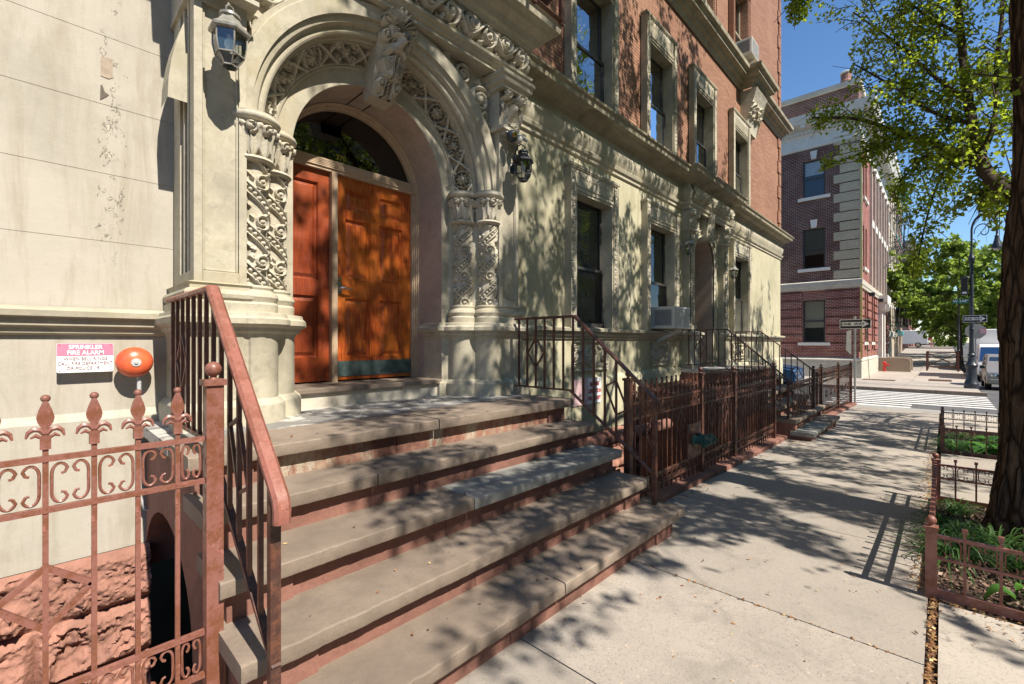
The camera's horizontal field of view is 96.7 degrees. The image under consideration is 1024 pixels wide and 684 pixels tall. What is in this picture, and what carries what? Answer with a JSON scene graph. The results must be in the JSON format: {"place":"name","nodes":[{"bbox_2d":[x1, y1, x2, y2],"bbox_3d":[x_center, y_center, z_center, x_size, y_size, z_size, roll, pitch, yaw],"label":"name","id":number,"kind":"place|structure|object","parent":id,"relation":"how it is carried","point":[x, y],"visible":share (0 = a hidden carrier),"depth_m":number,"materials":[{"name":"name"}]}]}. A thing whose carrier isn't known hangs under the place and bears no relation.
{"place":"outdoors","nodes":[
{"label":"outdoors","id":0,"kind":"place"},
{"bbox_2d":[0,348,965,683],"bbox_3d":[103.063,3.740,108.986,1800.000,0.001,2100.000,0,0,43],"label":"ground","id":1,"kind":"structure","parent":0,"point":[162,600],"depth_m":6.24,"materials":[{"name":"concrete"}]},
{"bbox_2d":[455,406,938,683],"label":"pavement","id":2,"kind":"structure","parent":0,"point":[634,636],"depth_m":2.87,"materials":[{"name":"concrete"}]},
{"bbox_2d":[283,400,1023,683],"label":"leaf litter","id":3,"kind":"object","parent":2,"relation":"on","point":[929,676],"visible":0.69,"depth_m":2.60,"materials":[{"name":"plant"}]},
{"bbox_2d":[802,345,980,391],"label":"pavement","id":4,"kind":"structure","parent":0,"point":[910,380],"depth_m":30.35,"materials":[{"name":"concrete"}]},
{"bbox_2d":[862,379,895,380],"bbox_3d":[21.809,2.216,27.065,1.500,0.068,1.300,0,0,43],"label":"cellar plate","id":5,"kind":"object","parent":4,"relation":"on","point":[879,379],"visible":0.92,"depth_m":26.98,"materials":[{"name":"grey metal"}]},
{"bbox_2d":[882,361,888,371],"bbox_3d":[29.204,1.875,35.557,0.424,0.830,0.260,0,0,43],"label":"standpipe","id":6,"kind":"object","parent":4,"relation":"on","point":[884,365],"visible":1,"depth_m":35.54,"materials":[{"name":"metal"}]},
{"bbox_2d":[879,357,912,371],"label":"stoop wall","id":7,"kind":"structure","parent":4,"relation":"on","point":[900,364],"depth_m":35.51,"materials":[{"name":"beige stone"}]},
{"bbox_2d":[928,379,951,381],"bbox_3d":[25.521,2.255,27.134,1.000,0.030,1.500,0,0,43],"label":"cellar plate","id":8,"kind":"object","parent":4,"relation":"on","point":[939,380],"visible":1,"depth_m":26.91,"materials":[{"name":"red paint"}]},
{"bbox_2d":[926,351,958,371],"bbox_3d":[35.110,1.485,37.128,1.920,1.550,3.120,0,0,43],"label":"timber barrier","id":9,"kind":"object","parent":4,"relation":"on","point":[956,366],"visible":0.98,"depth_m":36.13,"materials":[{"name":"brown wood"}]},
{"bbox_2d":[887,232,1002,366],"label":"street tree","id":10,"kind":"object","parent":4,"relation":"on","point":[922,306],"visible":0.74,"depth_m":41.08,"materials":[{"name":"green plant"}]},
{"bbox_2d":[911,283,988,347],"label":"street tree","id":11,"kind":"object","parent":4,"relation":"on","point":[940,340],"visible":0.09,"depth_m":74.59,"materials":[{"name":"green plant"}]},
{"bbox_2d":[955,275,974,368],"bbox_3d":[38.088,-1.772,38.304,1.215,7.930,0.504,0,0,43],"label":"street lamp","id":12,"kind":"object","parent":4,"relation":"on","point":[958,348],"visible":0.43,"depth_m":38.48,"materials":[{"name":"metal"}]},
{"bbox_2d":[965,324,985,360],"bbox_3d":[21.365,0.593,20.977,0.684,2.930,0.067,0,0,43],"label":"stop sign","id":13,"kind":"object","parent":4,"relation":"on","point":[979,331],"visible":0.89,"depth_m":20.92,"materials":[{"name":"metal"}]},
{"bbox_2d":[964,214,1001,388],"bbox_3d":[20.874,-1.907,20.174,1.215,7.930,0.504,0,0,43],"label":"street lamp","id":14,"kind":"object","parent":4,"relation":"on","point":[971,380],"visible":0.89,"depth_m":20.35,"materials":[{"name":"metal"}]},
{"bbox_2d":[953,298,968,303],"bbox_3d":[20.349,-1.882,20.639,0.532,0.220,0.026,0,0,43],"label":"street name sign","id":15,"kind":"object","parent":14,"relation":"attached to","point":[960,301],"visible":1,"depth_m":20.64,"materials":[{"name":"green metal"}]},
{"bbox_2d":[961,277,969,295],"bbox_3d":[20.450,-2.542,20.526,0.290,0.800,0.310,0,0,43],"label":"pedestrian signal","id":16,"kind":"object","parent":14,"relation":"attached to","point":[964,285],"visible":1,"depth_m":20.44,"materials":[{"name":"black metal"}]},
{"bbox_2d":[963,315,986,322],"bbox_3d":[20.623,-1.062,20.281,0.760,0.310,0.017,0,0,43],"label":"one way sign","id":17,"kind":"object","parent":14,"relation":"attached to","point":[975,318],"visible":1,"depth_m":20.26,"materials":[{"name":"black metal"}]},
{"bbox_2d":[781,0,1012,342],"label":"sky","id":18,"kind":"structure","parent":0,"point":[810,53],"materials":[{"name":"blue"}]},
{"bbox_2d":[796,343,998,412],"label":"avenue","id":19,"kind":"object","parent":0,"point":[993,395],"visible":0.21,"depth_m":17.64,"materials":[{"name":"asphalt"}]},
{"bbox_2d":[783,364,804,383],"bbox_3d":[11.548,1.259,22.400,4.660,1.736,2.230,0,0,43],"label":"parked car","id":20,"kind":"object","parent":19,"relation":"on","point":[788,372],"visible":0.09,"depth_m":20.47,"materials":[{"name":"blue paint"}]},
{"bbox_2d":[798,383,986,396],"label":"kerb","id":21,"kind":"structure","parent":19,"relation":"on","point":[922,391],"depth_m":19.40,"materials":[{"name":"concrete"}]},
{"bbox_2d":[830,390,996,409],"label":"crosswalk stripes","id":22,"kind":"object","parent":19,"relation":"on","point":[917,399],"visible":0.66,"depth_m":16.69,"materials":[{"name":"paint"}]},
{"bbox_2d":[916,404,997,414],"bbox_3d":[13.781,2.104,14.151,1.820,0.008,2.300,0,0,43],"label":"asphalt patch","id":23,"kind":"object","parent":19,"relation":"on","point":[956,409],"visible":0.6,"depth_m":14.34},
{"bbox_2d":[974,329,998,380],"bbox_3d":[31.404,0.773,29.498,2.600,3.246,7.180,0,0,43],"label":"box truck","id":24,"kind":"object","parent":19,"relation":"on","point":[988,343],"visible":0.12,"depth_m":27.98,"materials":[{"name":"white paint"}]},
{"bbox_2d":[979,354,998,389],"bbox_3d":[24.794,1.466,22.639,2.230,1.716,4.690,0,0,43],"label":"parked car","id":25,"kind":"object","parent":19,"relation":"on","point":[989,366],"visible":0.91,"depth_m":22.31,"materials":[{"name":"silver metal"}]},
{"bbox_2d":[824,404,1023,683],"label":"pavement bed","id":26,"kind":"object","parent":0,"point":[935,670],"depth_m":2.68,"materials":[{"name":"soil"}]},
{"bbox_2d":[141,394,684,683],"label":"stoop","id":27,"kind":"object","parent":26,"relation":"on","point":[495,541],"visible":0.88,"depth_m":2.55,"materials":[{"name":"stone"}]},
{"bbox_2d":[165,285,290,683],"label":"handrail","id":28,"kind":"object","parent":27,"relation":"on","point":[269,471],"visible":0.88,"depth_m":1.79,"materials":[{"name":"metal"}]},
{"bbox_2d":[514,315,662,505],"bbox_3d":[0.635,0.539,4.279,1.643,1.602,0.046,0,0,43],"label":"handrail","id":29,"kind":"object","parent":27,"relation":"on","point":[655,410],"visible":1,"depth_m":4.12,"materials":[{"name":"metal"}]},
{"bbox_2d":[641,433,786,501],"bbox_3d":[2.868,2.237,6.110,0.291,1.534,5.572,0,0,43],"label":"areaway coping","id":30,"kind":"object","parent":26,"relation":"on","point":[670,490],"visible":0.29,"depth_m":5.52,"materials":[{"name":"stone"}]},
{"bbox_2d":[622,372,699,497],"bbox_3d":[1.638,0.896,4.788,0.082,1.278,1.731,0,0,43],"label":"iron fence","id":31,"kind":"object","parent":30,"relation":"on","point":[628,462],"visible":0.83,"depth_m":4.69,"materials":[{"name":"metal"}]},
{"bbox_2d":[686,421,716,458],"bbox_3d":[2.154,1.110,5.134,0.225,0.380,0.380,0,0,43],"label":"hose connection","id":32,"kind":"object","parent":31,"relation":"attached to","point":[696,439],"visible":1,"depth_m":5.11,"materials":[{"name":"brown metal"}]},
{"bbox_2d":[697,367,733,471],"bbox_3d":[2.638,0.923,5.846,0.082,1.273,1.201,0,0,43],"label":"iron fence","id":33,"kind":"object","parent":30,"relation":"on","point":[703,400],"visible":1,"depth_m":5.77,"materials":[{"name":"metal"}]},
{"bbox_2d":[731,362,776,456],"bbox_3d":[3.779,0.982,7.052,0.082,1.311,2.142,0,0,43],"label":"iron fence","id":34,"kind":"object","parent":30,"relation":"on","point":[754,393],"visible":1,"depth_m":6.93,"materials":[{"name":"metal"}]},
{"bbox_2d":[824,402,856,414],"bbox_3d":[8.838,2.493,12.425,0.289,1.542,6.192,0,0,43],"label":"areaway coping","id":35,"kind":"object","parent":26,"relation":"on","point":[845,407],"visible":0.22,"depth_m":12.57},
{"bbox_2d":[816,364,823,413],"bbox_3d":[7.063,1.153,10.525,0.082,1.293,0.981,0,0,43],"label":"iron fence","id":36,"kind":"object","parent":35,"relation":"on","point":[820,386],"visible":0.36,"depth_m":10.76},
{"bbox_2d":[823,362,839,413],"bbox_3d":[8.238,1.182,11.768,0.082,1.311,2.461,0,0,43],"label":"iron fence","id":37,"kind":"object","parent":35,"relation":"on","point":[835,371],"visible":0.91,"depth_m":11.94,"materials":[{"name":"metal"}]},
{"bbox_2d":[840,361,852,407],"bbox_3d":[9.904,1.238,13.530,0.082,1.343,2.411,0,0,43],"label":"iron fence","id":38,"kind":"object","parent":35,"relation":"on","point":[847,370],"visible":0.94,"depth_m":13.79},
{"bbox_2d":[855,404,997,417],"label":"corner ramp","id":39,"kind":"structure","parent":26,"relation":"on","point":[900,408],"depth_m":13.47,"materials":[{"name":"grey concrete"}]},
{"bbox_2d":[854,316,855,402],"bbox_3d":[10.900,0.565,14.466,0.060,2.811,0.060,0,0,43],"label":"sign pole","id":40,"kind":"object","parent":39,"relation":"on","point":[854,364],"visible":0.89,"depth_m":14.44,"materials":[{"name":"metal"}]},
{"bbox_2d":[846,330,850,353],"bbox_3d":[10.817,-0.010,14.626,0.007,0.800,0.141,0,0,-43],"label":"parking sign","id":41,"kind":"object","parent":40,"relation":"attached to","point":[848,342],"visible":1,"depth_m":14.62,"materials":[{"name":"white metal"}]},
{"bbox_2d":[840,319,870,328],"bbox_3d":[10.880,-0.590,14.431,0.800,0.300,0.017,0,0,43],"label":"one way sign","id":42,"kind":"object","parent":40,"relation":"attached to","point":[856,324],"visible":1,"depth_m":14.42,"materials":[{"name":"black metal"}]},
{"bbox_2d":[945,431,996,459],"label":"tree pit soil","id":43,"kind":"object","parent":26,"relation":"on","point":[966,450],"visible":0.06,"depth_m":7.49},
{"bbox_2d":[916,434,968,449],"bbox_3d":[7.492,1.676,7.780,1.020,0.201,1.067,0,0,43],"label":"strap leaf clump","id":44,"kind":"object","parent":43,"relation":"on","point":[954,440],"visible":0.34,"depth_m":7.71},
{"bbox_2d":[918,439,989,456],"bbox_3d":[7.102,1.660,7.293,1.157,0.204,0.984,0,0,0],"label":"strap leaf clump","id":45,"kind":"object","parent":43,"relation":"on","point":[960,447],"visible":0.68,"depth_m":7.25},
{"bbox_2d":[933,432,974,443],"bbox_3d":[7.897,1.698,8.072,1.138,0.192,1.009,0,0,-9],"label":"strap leaf clump","id":46,"kind":"object","parent":43,"relation":"on","point":[959,435],"visible":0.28,"depth_m":8.11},
{"bbox_2d":[911,191,1005,220],"bbox_3d":[10.316,-4.233,8.135,8.928,12.212,10.680,0,0,43],"label":"ginkgo tree","id":47,"kind":"object","parent":43,"relation":"on","point":[931,194],"visible":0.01,"depth_m":11.84,"materials":[{"name":"green plant"}]},
{"bbox_2d":[939,407,998,458],"bbox_3d":[8.291,1.559,7.953,1.188,0.639,3.298,0,0,43],"label":"tree guard","id":48,"kind":"object","parent":43,"relation":"on","point":[943,450],"visible":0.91,"depth_m":7.13,"materials":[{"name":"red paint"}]},
{"bbox_2d":[945,439,995,453],"bbox_3d":[7.458,1.669,7.317,1.029,0.200,1.222,0,0,43],"label":"strap leaf clump","id":49,"kind":"object","parent":43,"relation":"on","point":[970,445],"visible":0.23,"depth_m":7.32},
{"bbox_2d":[965,441,997,454],"bbox_3d":[7.440,1.648,7.067,0.606,0.231,0.528,0,0,43],"label":"broad leaf plant","id":50,"kind":"object","parent":43,"relation":"on","point":[978,449],"visible":0.48,"depth_m":7.02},
{"bbox_2d":[969,435,997,440],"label":"broad leaf plant","id":51,"kind":"object","parent":43,"relation":"on","point":[978,437],"visible":0.05,"depth_m":7.63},
{"bbox_2d":[981,439,997,452],"bbox_3d":[7.765,1.657,7.105,0.706,0.234,0.678,0,0,-28],"label":"broad leaf plant","id":52,"kind":"object","parent":43,"relation":"on","point":[995,444],"visible":0.11,"depth_m":7.25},
{"bbox_2d":[937,430,1023,610],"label":"mulch","id":53,"kind":"object","parent":26,"relation":"on","point":[977,591],"visible":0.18,"depth_m":3.03,"materials":[{"name":"soil"}]},
{"bbox_2d":[773,0,1023,545],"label":"ginkgo tree","id":54,"kind":"object","parent":53,"relation":"on","point":[1005,508],"visible":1,"depth_m":5.19,"materials":[{"name":"green plant"}]},
{"bbox_2d":[891,507,989,536],"bbox_3d":[3.661,1.536,3.888,0.889,0.163,0.826,0,0,43],"label":"strap leaf clump","id":55,"kind":"object","parent":53,"relation":"on","point":[941,517],"visible":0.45,"depth_m":3.92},
{"bbox_2d":[900,497,984,521],"bbox_3d":[4.207,1.555,4.338,0.945,0.161,0.905,0,0,14],"label":"strap leaf clump","id":56,"kind":"object","parent":53,"relation":"on","point":[959,509],"visible":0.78,"depth_m":4.28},
{"bbox_2d":[871,524,1023,598],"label":"strap leaf clump","id":57,"kind":"object","parent":53,"relation":"on","point":[948,551],"visible":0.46,"depth_m":3.25,"materials":[{"name":"plant"}]},
{"bbox_2d":[886,519,1023,556],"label":"strap leaf clump","id":58,"kind":"object","parent":53,"relation":"on","point":[951,525],"visible":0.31,"depth_m":3.64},
{"bbox_2d":[896,528,1023,580],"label":"strap leaf clump","id":59,"kind":"object","parent":53,"relation":"on","point":[971,558],"visible":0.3,"depth_m":3.30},
{"bbox_2d":[923,453,1023,621],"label":"tree guard","id":60,"kind":"object","parent":53,"relation":"on","point":[932,557],"visible":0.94,"depth_m":2.73,"materials":[{"name":"brown metal"}]},
{"bbox_2d":[939,520,1023,560],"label":"strap leaf clump","id":61,"kind":"object","parent":53,"relation":"on","point":[999,533],"visible":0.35,"depth_m":3.56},
{"bbox_2d":[950,532,1023,594],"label":"strap leaf clump","id":62,"kind":"object","parent":53,"relation":"on","point":[1021,562],"visible":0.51,"depth_m":3.23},
{"bbox_2d":[984,583,1023,603],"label":"broad leaf plant","id":63,"kind":"object","parent":53,"relation":"on","point":[992,589],"visible":0.9,"depth_m":2.75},
{"bbox_2d":[878,343,981,391],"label":"pavement bed","id":64,"kind":"object","parent":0,"point":[903,348],"visible":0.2,"depth_m":65.84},
{"bbox_2d":[780,76,897,378],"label":"school building","id":65,"kind":"structure","parent":64,"relation":"on","point":[834,261],"depth_m":30.58,"materials":[{"name":"red brick"}]},
{"bbox_2d":[803,299,824,341],"bbox_3d":[20.424,-1.435,30.694,1.860,3.450,0.430,0,0,43],"label":"window","id":66,"kind":"structure","parent":65,"relation":"in","point":[813,310],"depth_m":30.69,"materials":[{"name":"grey glass"}]},
{"bbox_2d":[803,227,824,268],"bbox_3d":[20.424,-6.310,30.694,1.860,3.300,0.430,0,0,43],"label":"window","id":67,"kind":"structure","parent":65,"relation":"in","point":[813,239],"depth_m":30.68,"materials":[{"name":"black glass"}]},
{"bbox_2d":[803,158,824,197],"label":"window","id":68,"kind":"structure","parent":65,"relation":"in","point":[813,183],"depth_m":30.77,"materials":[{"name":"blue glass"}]},
{"bbox_2d":[840,70,852,82],"bbox_3d":[22.011,-16.785,29.971,0.702,2.050,0.720,0,0,43],"label":"chimney pot","id":69,"kind":"object","parent":65,"relation":"on","point":[845,75],"visible":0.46,"depth_m":29.75,"materials":[{"name":"ceramic"}]},
{"bbox_2d":[882,216,941,269],"bbox_3d":[31.286,-7.900,35.449,0.159,3.979,3.942,0,0,-39],"label":"flagpole","id":70,"kind":"object","parent":65,"relation":"attached to","point":[886,265],"visible":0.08,"depth_m":36.24,"materials":[{"name":"metal"}]},
{"bbox_2d":[888,153,900,356],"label":"tenement","id":71,"kind":"structure","parent":64,"relation":"on","point":[892,336],"depth_m":48.02,"materials":[{"name":"beige brick"}]},
{"bbox_2d":[889,196,904,326],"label":"fire escape","id":72,"kind":"object","parent":71,"relation":"attached to","point":[895,247],"visible":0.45,"depth_m":45.93,"materials":[{"name":"black metal"}]},
{"bbox_2d":[892,208,907,327],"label":"fire escape","id":73,"kind":"object","parent":71,"relation":"attached to","point":[906,213],"visible":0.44,"depth_m":49.66,"materials":[{"name":"black metal"}]},
{"bbox_2d":[895,173,905,356],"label":"tenement","id":74,"kind":"structure","parent":64,"relation":"on","point":[898,342],"depth_m":55.68,"materials":[{"name":"beige brick"}]},
{"bbox_2d":[897,212,910,325],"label":"fire escape","id":75,"kind":"object","parent":74,"relation":"attached to","point":[909,222],"visible":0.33,"depth_m":54.74,"materials":[{"name":"black metal"}]},
{"bbox_2d":[902,240,916,346],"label":"tenement","id":76,"kind":"structure","parent":64,"relation":"on","point":[909,328],"depth_m":72.82,"materials":[{"name":"red brick"}]},
{"bbox_2d":[902,330,928,346],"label":"delivery van","id":77,"kind":"object","parent":64,"relation":"on","point":[913,337],"visible":0.35,"depth_m":66.78,"materials":[{"name":"white paint"}]},
{"bbox_2d":[895,257,996,342],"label":"street tree","id":78,"kind":"object","parent":64,"relation":"on","point":[926,326],"visible":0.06,"depth_m":51.09,"materials":[{"name":"green plant"}]},
{"bbox_2d":[938,413,1023,683],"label":"kerbside pavement","id":79,"kind":"structure","parent":0,"point":[994,654],"depth_m":2.40,"materials":[{"name":"concrete"}]},
{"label":"areaway floor","id":80,"kind":"structure","parent":0,"visible":0},
{"bbox_2d":[0,0,793,683],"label":"apartment building","id":81,"kind":"structure","parent":80,"relation":"on","point":[336,202],"depth_m":4.31,"materials":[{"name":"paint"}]},
{"bbox_2d":[56,343,112,372],"bbox_3d":[-2.701,0.096,2.885,0.008,0.182,0.264,0,0,43],"label":"alarm sign","id":82,"kind":"object","parent":81,"relation":"attached to","point":[82,357],"visible":1,"depth_m":2.88,"materials":[{"name":"white plastic"}]},
{"bbox_2d":[115,347,152,376],"bbox_3d":[-2.502,0.130,3.020,0.134,0.200,0.200,0,0,43],"label":"alarm bell","id":83,"kind":"object","parent":81,"relation":"attached to","point":[134,362],"visible":1,"depth_m":2.98,"materials":[{"name":"orange paint"}]},
{"bbox_2d":[137,376,147,510],"bbox_3d":[-2.455,0.676,3.109,0.036,0.992,0.178,0,0,43],"label":"conduit","id":84,"kind":"object","parent":81,"relation":"attached to","point":[144,506],"visible":0.2,"depth_m":3.06,"materials":[{"name":"metal"}]},
{"bbox_2d":[208,2,250,71],"bbox_3d":[-1.766,-1.909,2.833,0.298,0.415,0.208,0,0,43],"label":"wall lantern","id":85,"kind":"object","parent":81,"relation":"attached to","point":[227,31],"depth_m":2.79,"materials":[{"name":"metal"}]},
{"bbox_2d":[293,163,328,382],"bbox_3d":[-1.928,-0.632,4.216,0.045,1.993,0.451,0,0,43],"label":"door","id":86,"kind":"structure","parent":81,"relation":"in","point":[310,185],"depth_m":4.25,"materials":[{"name":"orange wood"}]},
{"bbox_2d":[338,176,409,379],"bbox_3d":[-1.409,-0.632,4.713,0.117,1.993,0.856,0,0,43],"label":"door","id":87,"kind":"structure","parent":81,"relation":"in","point":[374,221],"depth_m":4.70,"materials":[{"name":"orange wood"}]},
{"bbox_2d":[501,130,527,144],"bbox_3d":[0.042,-2.163,4.849,0.198,0.130,0.306,0,0,43],"label":"security camera","id":88,"kind":"object","parent":81,"relation":"attached to","point":[511,136],"visible":1,"depth_m":4.75,"materials":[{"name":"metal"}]},
{"bbox_2d":[509,144,533,182],"bbox_3d":[0.097,-1.898,4.801,0.292,0.407,0.203,0,0,43],"label":"wall lantern","id":89,"kind":"object","parent":81,"relation":"attached to","point":[523,160],"depth_m":4.77,"materials":[{"name":"black metal"}]},
{"bbox_2d":[531,0,565,26],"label":"fire escape","id":90,"kind":"object","parent":81,"relation":"attached to","point":[544,4],"visible":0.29,"depth_m":4.90,"materials":[{"name":"brown metal"}]},
{"bbox_2d":[572,377,600,406],"bbox_3d":[1.143,0.740,6.923,0.012,0.400,0.770,0,0,43],"label":"connection sign","id":91,"kind":"object","parent":81,"relation":"attached to","point":[578,389],"visible":0.77,"depth_m":6.94,"materials":[{"name":"white metal"}]},
{"bbox_2d":[563,160,619,328],"bbox_3d":[1.193,-1.415,7.130,0.335,2.390,1.380,0,0,43],"label":"window","id":92,"kind":"structure","parent":81,"relation":"in","point":[584,187],"depth_m":7.30,"materials":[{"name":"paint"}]},
{"bbox_2d":[564,0,618,112],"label":"window","id":93,"kind":"structure","parent":81,"relation":"in","point":[607,63],"depth_m":7.41,"materials":[{"name":"beige stone"}]},
{"bbox_2d":[587,418,672,446],"bbox_3d":[1.321,1.235,5.908,0.210,0.216,3.203,0,0,43],"label":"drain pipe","id":94,"kind":"object","parent":81,"relation":"attached to","point":[606,438],"visible":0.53,"depth_m":5.77,"materials":[{"name":"metal"}]},
{"bbox_2d":[640,9,677,153],"bbox_3d":[2.784,-4.865,8.791,0.305,2.310,1.340,0,0,43],"label":"window","id":95,"kind":"structure","parent":81,"relation":"in","point":[658,46],"depth_m":8.86,"materials":[{"name":"beige stone"}]},
{"bbox_2d":[640,198,680,330],"bbox_3d":[2.822,-1.415,8.831,0.305,2.390,1.430,0,0,43],"label":"window","id":96,"kind":"structure","parent":81,"relation":"in","point":[656,218],"depth_m":8.98,"materials":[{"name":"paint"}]},
{"bbox_2d":[651,306,689,341],"bbox_3d":[2.879,-0.276,8.681,0.759,0.767,0.689,0,0,43],"label":"air conditioner","id":97,"kind":"object","parent":81,"relation":"on","point":[671,317],"visible":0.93,"depth_m":8.38,"materials":[{"name":"grey metal"}]},
{"bbox_2d":[680,235,694,254],"bbox_3d":[3.622,-2.009,9.375,0.301,0.420,0.210,0,0,43],"label":"wall lantern","id":98,"kind":"object","parent":81,"relation":"attached to","point":[688,244],"depth_m":9.34,"materials":[{"name":"metal"}]},
{"bbox_2d":[688,62,717,174],"bbox_3d":[4.285,-4.865,10.379,0.305,2.310,1.410,0,0,43],"label":"window","id":99,"kind":"structure","parent":81,"relation":"in","point":[702,91],"depth_m":10.48,"materials":[{"name":"beige stone"}]},
{"bbox_2d":[706,0,716,15],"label":"window","id":100,"kind":"structure","parent":81,"relation":"in","point":[712,3],"depth_m":10.71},
{"bbox_2d":[728,262,738,278],"bbox_3d":[5.517,-1.809,11.409,0.301,0.420,0.210,0,0,43],"label":"wall lantern","id":101,"kind":"object","parent":81,"relation":"attached to","point":[732,269],"depth_m":11.37,"materials":[{"name":"glass"}]},
{"bbox_2d":[728,107,750,206],"bbox_3d":[6.054,-4.865,12.249,0.305,2.310,1.460,0,0,43],"label":"window","id":102,"kind":"structure","parent":81,"relation":"in","point":[739,134],"depth_m":12.46,"materials":[{"name":"beige stone"}]},
{"bbox_2d":[729,0,750,41],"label":"window","id":103,"kind":"structure","parent":81,"relation":"in","point":[740,14],"depth_m":12.59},
{"bbox_2d":[729,238,751,334],"bbox_3d":[6.082,-1.450,12.279,0.305,2.460,1.540,0,0,43],"label":"window","id":104,"kind":"structure","parent":81,"relation":"in","point":[740,309],"depth_m":12.61,"materials":[{"name":"paint"}]},
{"bbox_2d":[735,36,758,63],"bbox_3d":[6.127,-7.507,12.175,0.719,0.787,0.629,0,0,43],"label":"air conditioner","id":105,"kind":"object","parent":81,"relation":"attached to","point":[748,47],"visible":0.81,"depth_m":11.86,"materials":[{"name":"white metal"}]},
{"bbox_2d":[637,379,762,483],"bbox_3d":[3.369,1.740,8.024,1.370,2.000,2.190,0,0,43],"label":"iron fence","id":106,"kind":"object","parent":80,"relation":"on","point":[664,441],"visible":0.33,"depth_m":7.41,"materials":[{"name":"brown metal"}]},
{"bbox_2d":[680,365,839,440],"bbox_3d":[5.233,1.690,9.640,2.457,2.300,2.700,0,0,43],"label":"stoop","id":107,"kind":"object","parent":80,"relation":"on","point":[811,424],"visible":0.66,"depth_m":8.89,"materials":[{"name":"stone"}]},
{"bbox_2d":[686,329,792,418],"bbox_3d":[4.308,0.649,8.767,1.913,1.842,0.046,0,0,43],"label":"handrail","id":108,"kind":"object","parent":107,"relation":"on","point":[761,357],"visible":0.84,"depth_m":8.76,"materials":[{"name":"metal"}]},
{"bbox_2d":[729,331,819,404],"bbox_3d":[6.053,0.649,10.613,1.913,1.842,0.046,0,0,43],"label":"handrail","id":109,"kind":"object","parent":107,"relation":"on","point":[816,373],"visible":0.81,"depth_m":10.58,"materials":[{"name":"metal"}]},
{"bbox_2d":[791,366,818,417],"bbox_3d":[5.855,1.048,9.059,0.082,1.123,2.430,0,0,43],"label":"iron fence","id":110,"kind":"object","parent":107,"relation":"on","point":[812,378],"visible":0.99,"depth_m":9.05,"materials":[{"name":"metal"}]},
{"bbox_3d":[-4.138,2.141,-1.276,0.241,1.377,8.452,0,0,43],"label":"areaway coping","id":111,"kind":"object","parent":80,"relation":"on","visible":0},
{"bbox_2d":[0,362,226,683],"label":"iron fence","id":112,"kind":"object","parent":111,"relation":"on","point":[212,482],"visible":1,"depth_m":1.63,"materials":[{"name":"metal"}]}
]}

